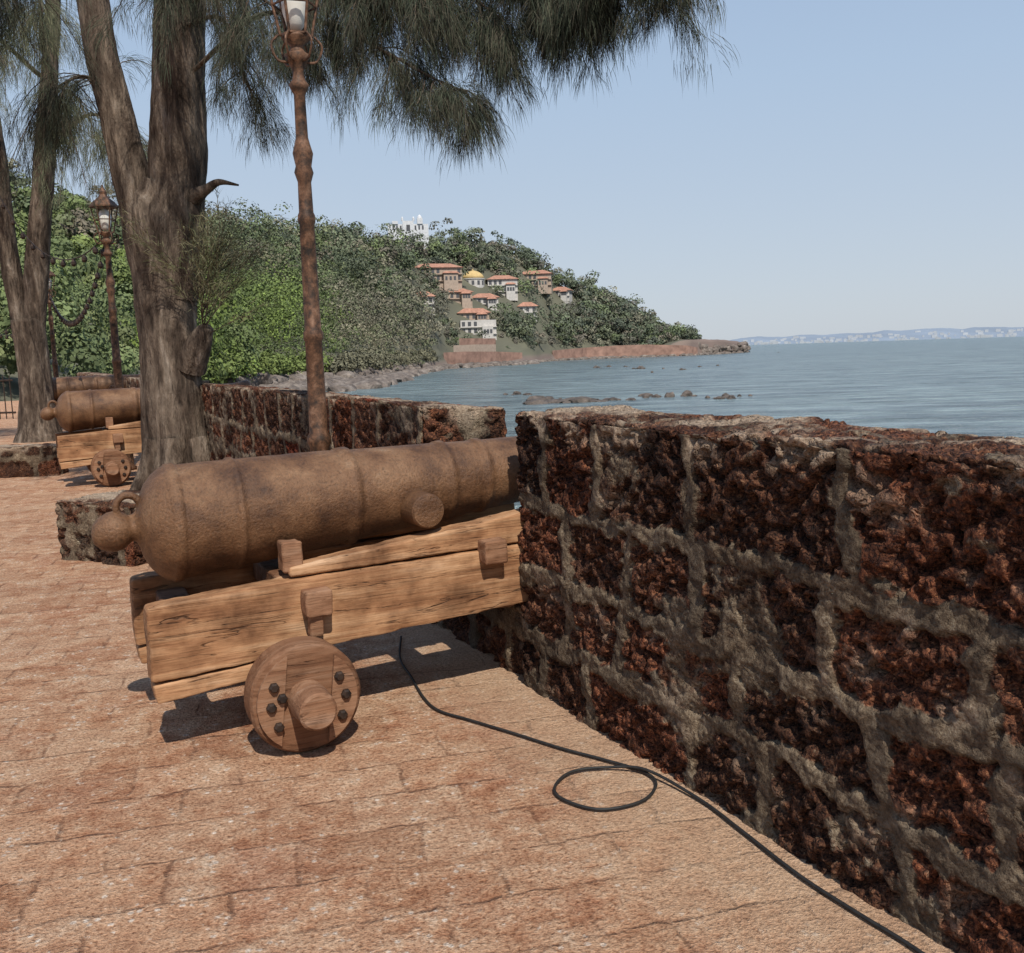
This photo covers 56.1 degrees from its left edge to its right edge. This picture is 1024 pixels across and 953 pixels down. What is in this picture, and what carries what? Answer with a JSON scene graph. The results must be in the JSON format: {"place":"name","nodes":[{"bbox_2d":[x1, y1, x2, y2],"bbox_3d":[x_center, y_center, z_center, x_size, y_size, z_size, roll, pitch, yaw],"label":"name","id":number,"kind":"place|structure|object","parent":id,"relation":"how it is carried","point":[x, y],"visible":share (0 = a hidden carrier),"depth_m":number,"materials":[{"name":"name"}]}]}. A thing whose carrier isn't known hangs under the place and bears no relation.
{"place":"outdoors","nodes":[
{"label":"outdoors","id":0,"kind":"place"},
{"bbox_2d":[0,443,68,477],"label":"laterite wall","id":1,"kind":"structure","parent":0,"point":[31,460],"depth_m":14.02,"materials":[{"name":"brown stone"}]},
{"bbox_2d":[77,372,112,375],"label":"laterite parapet wall","id":2,"kind":"structure","parent":0,"point":[88,374],"depth_m":33.32,"materials":[{"name":"stone"}]},
{"bbox_2d":[125,377,209,387],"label":"laterite parapet wall","id":3,"kind":"structure","parent":0,"point":[133,382],"depth_m":19.75,"materials":[{"name":"brown stone"}]},
{"bbox_2d":[0,243,749,400],"bbox_3d":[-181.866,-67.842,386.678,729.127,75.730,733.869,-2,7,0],"label":"hill terrain","id":4,"kind":"structure","parent":0,"point":[526,350],"depth_m":472.88,"materials":[{"name":"green plant"}]},
{"bbox_2d":[0,158,265,377],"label":"background tree mass","id":5,"kind":"object","parent":4,"relation":"on","point":[83,341],"visible":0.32,"depth_m":82.39,"materials":[{"name":"green plant"}]},
{"bbox_2d":[100,197,701,383],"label":"hillside tree mass","id":6,"kind":"object","parent":4,"relation":"on","point":[604,313],"visible":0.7,"depth_m":345.95,"materials":[{"name":"green plant"}]},
{"bbox_2d":[387,214,428,248],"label":"white chapel","id":7,"kind":"structure","parent":4,"relation":"on","point":[419,227],"depth_m":522.45,"materials":[{"name":"white paint"}]},
{"bbox_2d":[392,225,423,230],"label":"windows","id":8,"kind":"structure","parent":7,"relation":"in","point":[407,226],"depth_m":521.93,"materials":[{"name":"grey glass"}]},
{"bbox_2d":[420,296,434,314],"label":"walls","id":9,"kind":"structure","parent":4,"relation":"on","point":[430,303],"depth_m":430.64,"materials":[{"name":"white paint"}]},
{"bbox_2d":[415,263,462,290],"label":"hillside villa","id":10,"kind":"object","parent":4,"relation":"on","point":[449,275],"visible":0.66,"depth_m":480.07,"materials":[{"name":"beige paint"}]},
{"bbox_2d":[421,269,460,279],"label":"windows","id":11,"kind":"structure","parent":10,"relation":"in","point":[458,270],"depth_m":479.77,"materials":[{"name":"grey glass"}]},
{"bbox_2d":[445,288,473,307],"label":"hillside villa","id":12,"kind":"object","parent":4,"relation":"on","point":[463,297],"visible":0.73,"depth_m":480.36,"materials":[{"name":"beige paint"}]},
{"bbox_2d":[445,294,469,297],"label":"windows","id":13,"kind":"structure","parent":12,"relation":"in","point":[457,295],"depth_m":479.88,"materials":[{"name":"grey glass"}]},
{"bbox_2d":[463,269,484,287],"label":"domed pavilion","id":14,"kind":"structure","parent":4,"relation":"on","point":[475,278],"depth_m":508.25,"materials":[{"name":"yellow paint"}]},
{"bbox_2d":[467,280,484,284],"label":"windows","id":15,"kind":"structure","parent":14,"relation":"in","point":[478,281],"depth_m":508.16,"materials":[{"name":"grey glass"}]},
{"bbox_2d":[458,312,489,319],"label":"walls","id":16,"kind":"structure","parent":4,"relation":"on","point":[476,316],"depth_m":471.99,"materials":[{"name":"beige paint"}]},
{"bbox_2d":[461,314,485,318],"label":"windows","id":17,"kind":"structure","parent":16,"relation":"attached to","point":[473,316],"depth_m":471.79,"materials":[{"name":"grey glass"}]},
{"bbox_2d":[458,308,490,314],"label":"roof","id":18,"kind":"structure","parent":16,"relation":"on","point":[476,310],"depth_m":472.77,"materials":[{"name":"tile"}]},
{"bbox_2d":[453,344,495,351],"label":"retaining wall","id":19,"kind":"structure","parent":4,"relation":"on","point":[477,348],"depth_m":422.22,"materials":[{"name":"beige paint"}]},
{"bbox_2d":[459,338,495,344],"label":"retaining wall","id":20,"kind":"structure","parent":4,"relation":"on","point":[467,341],"depth_m":429.13,"materials":[{"name":"red stone"}]},
{"bbox_2d":[459,320,496,339],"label":"hillside house","id":21,"kind":"structure","parent":4,"relation":"on","point":[473,326],"depth_m":456.47,"materials":[{"name":"white paint"}]},
{"bbox_2d":[462,322,491,332],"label":"windows","id":22,"kind":"structure","parent":21,"relation":"in","point":[463,323],"depth_m":456.23,"materials":[{"name":"black glass"}]},
{"bbox_2d":[444,352,521,363],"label":"retaining wall","id":23,"kind":"structure","parent":4,"relation":"on","point":[462,357],"depth_m":420.31,"materials":[{"name":"red stone"}]},
{"bbox_2d":[221,341,750,391],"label":"shoreline rocks","id":24,"kind":"object","parent":4,"relation":"on","point":[355,380],"visible":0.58,"depth_m":202.52,"materials":[{"name":"grey stone"}]},
{"bbox_2d":[472,293,499,310],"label":"hillside villa","id":25,"kind":"object","parent":4,"relation":"on","point":[488,300],"visible":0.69,"depth_m":494.21,"materials":[{"name":"white paint"}]},
{"bbox_2d":[474,299,495,302],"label":"windows","id":26,"kind":"structure","parent":25,"relation":"in","point":[479,300],"depth_m":493.85,"materials":[{"name":"grey glass"}]},
{"bbox_2d":[486,275,518,300],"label":"hillside villa","id":27,"kind":"object","parent":4,"relation":"on","point":[509,284],"visible":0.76,"depth_m":516.98,"materials":[{"name":"white paint"}]},
{"bbox_2d":[489,281,514,290],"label":"windows","id":28,"kind":"structure","parent":27,"relation":"in","point":[490,282],"depth_m":516.60,"materials":[{"name":"grey glass"}]},
{"bbox_2d":[519,306,537,320],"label":"walls","id":29,"kind":"structure","parent":4,"relation":"on","point":[530,309],"depth_m":516.46,"materials":[{"name":"white paint"}]},
{"bbox_2d":[517,302,537,306],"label":"roof","id":30,"kind":"structure","parent":29,"relation":"on","point":[526,304],"depth_m":516.75,"materials":[{"name":"tile"}]},
{"bbox_2d":[522,270,553,294],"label":"hillside villa","id":31,"kind":"object","parent":4,"relation":"on","point":[544,277],"visible":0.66,"depth_m":558.50,"materials":[{"name":"beige paint"}]},
{"bbox_2d":[525,275,551,284],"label":"windows","id":32,"kind":"structure","parent":31,"relation":"in","point":[534,276],"depth_m":558.99,"materials":[{"name":"grey glass"}]},
{"bbox_2d":[553,287,573,303],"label":"hillside villa","id":33,"kind":"object","parent":4,"relation":"on","point":[564,294],"visible":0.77,"depth_m":581.33,"materials":[{"name":"white paint"}]},
{"bbox_2d":[552,344,697,358],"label":"sea wall","id":34,"kind":"structure","parent":4,"relation":"on","point":[635,350],"depth_m":548.72,"materials":[{"name":"brown stone"}]},
{"bbox_2d":[0,401,953,952],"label":"paved ground","id":35,"kind":"structure","parent":0,"point":[398,815],"depth_m":3.32,"materials":[{"name":"brown stone"}]},
{"bbox_2d":[0,375,15,418],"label":"iron railing","id":36,"kind":"object","parent":35,"relation":"on","point":[6,412],"visible":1,"depth_m":29.86,"materials":[{"name":"black metal"}]},
{"bbox_2d":[47,271,61,427],"bbox_3d":[-11.811,-3.354,24.726,0.410,4.200,0.355,-4,8,-17],"label":"street lamp","id":37,"kind":"object","parent":35,"relation":"on","point":[53,346],"visible":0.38,"depth_m":24.65,"materials":[{"name":"orange metal"}]},
{"bbox_2d":[0,197,104,338],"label":"festoon light string","id":38,"kind":"object","parent":37,"relation":"attached to","point":[80,317],"visible":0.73,"depth_m":16.70,"materials":[{"name":"plastic"}]},
{"bbox_2d":[52,374,139,424],"bbox_3d":[-9.282,-1.669,22.018,2.921,1.398,1.748,-6,8,-27],"label":"cannon","id":39,"kind":"object","parent":35,"relation":"on","point":[61,385],"visible":0.28,"depth_m":21.56,"materials":[{"name":"metal"}]},
{"bbox_2d":[55,490,146,566],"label":"laterite stone block","id":40,"kind":"structure","parent":35,"relation":"on","point":[76,518],"depth_m":7.84,"materials":[{"name":"brown stone"}]},
{"bbox_2d":[0,0,209,442],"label":"casuarina tree","id":41,"kind":"object","parent":35,"relation":"on","point":[26,290],"visible":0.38,"depth_m":20.11,"materials":[{"name":"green plant"}]},
{"bbox_2d":[89,185,136,469],"bbox_3d":[-5.931,-2.183,14.314,0.410,4.200,0.355,-4,8,-17],"label":"street lamp","id":42,"kind":"object","parent":35,"relation":"on","point":[106,241],"visible":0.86,"depth_m":14.18,"materials":[{"name":"orange metal"}]},
{"bbox_2d":[40,380,250,485],"bbox_3d":[-5.007,-0.630,13.342,2.743,1.312,1.642,-6,8,-27],"label":"cannon","id":43,"kind":"object","parent":35,"relation":"on","point":[82,416],"visible":0.6,"depth_m":12.71,"materials":[{"name":"metal"}]},
{"bbox_2d":[270,0,330,451],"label":"street lamp","id":44,"kind":"object","parent":35,"relation":"on","point":[294,16],"visible":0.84,"depth_m":6.62,"materials":[{"name":"orange metal"}]},
{"bbox_2d":[91,436,528,751],"bbox_3d":[-0.611,0.420,4.602,2.540,1.215,1.520,-6,8,-27],"label":"cannon","id":45,"kind":"object","parent":35,"relation":"on","point":[270,580],"visible":0.94,"depth_m":4.14,"materials":[{"name":"metal"}]},
{"bbox_2d":[200,383,506,623],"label":"laterite parapet wall","id":46,"kind":"structure","parent":35,"relation":"on","point":[242,421],"depth_m":7.22,"materials":[{"name":"brown stone"}]},
{"bbox_2d":[0,0,741,490],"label":"casuarina tree","id":47,"kind":"object","parent":35,"relation":"on","point":[164,190],"visible":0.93,"depth_m":10.68,"materials":[{"name":"green plant"}]},
{"bbox_2d":[438,603,523,674],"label":"embrasure sill","id":48,"kind":"structure","parent":35,"relation":"on","point":[497,632],"depth_m":4.95,"materials":[{"name":"brown stone"}]},
{"bbox_2d":[398,636,924,952],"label":"cable","id":49,"kind":"object","parent":35,"relation":"on","point":[803,878],"visible":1,"depth_m":3.42,"materials":[{"name":"black rubber"}]},
{"bbox_2d":[515,405,1023,952],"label":"laterite parapet wall","id":50,"kind":"structure","parent":35,"relation":"on","point":[801,637],"depth_m":2.90,"materials":[{"name":"brown stone"}]},
{"bbox_2d":[0,0,1023,339],"label":"sky","id":51,"kind":"structure","parent":0,"point":[860,169],"materials":[{"name":"blue"}]},
{"bbox_2d":[326,336,1023,508],"bbox_3d":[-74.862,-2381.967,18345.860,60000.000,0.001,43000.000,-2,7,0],"label":"sea water","id":52,"kind":"structure","parent":0,"point":[975,386],"depth_m":139.71,"materials":[{"name":"blue liquid"}]},
{"bbox_2d":[503,352,778,404],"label":"sea rocks","id":53,"kind":"object","parent":52,"relation":"in","point":[532,400],"visible":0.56,"depth_m":104.25,"materials":[{"name":"grey stone"}]},
{"bbox_2d":[729,327,1023,344],"bbox_3d":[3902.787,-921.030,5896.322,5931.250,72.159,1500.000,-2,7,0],"label":"distant coast hills","id":54,"kind":"structure","parent":0,"point":[924,332],"depth_m":5456.02,"materials":[{"name":"grey"}]},
{"bbox_2d":[743,328,1022,344],"bbox_3d":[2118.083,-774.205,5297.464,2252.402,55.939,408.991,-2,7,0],"label":"distant town buildings","id":55,"kind":"structure","parent":54,"relation":"on","point":[980,334],"depth_m":5238.31,"materials":[{"name":"white"}]}
]}

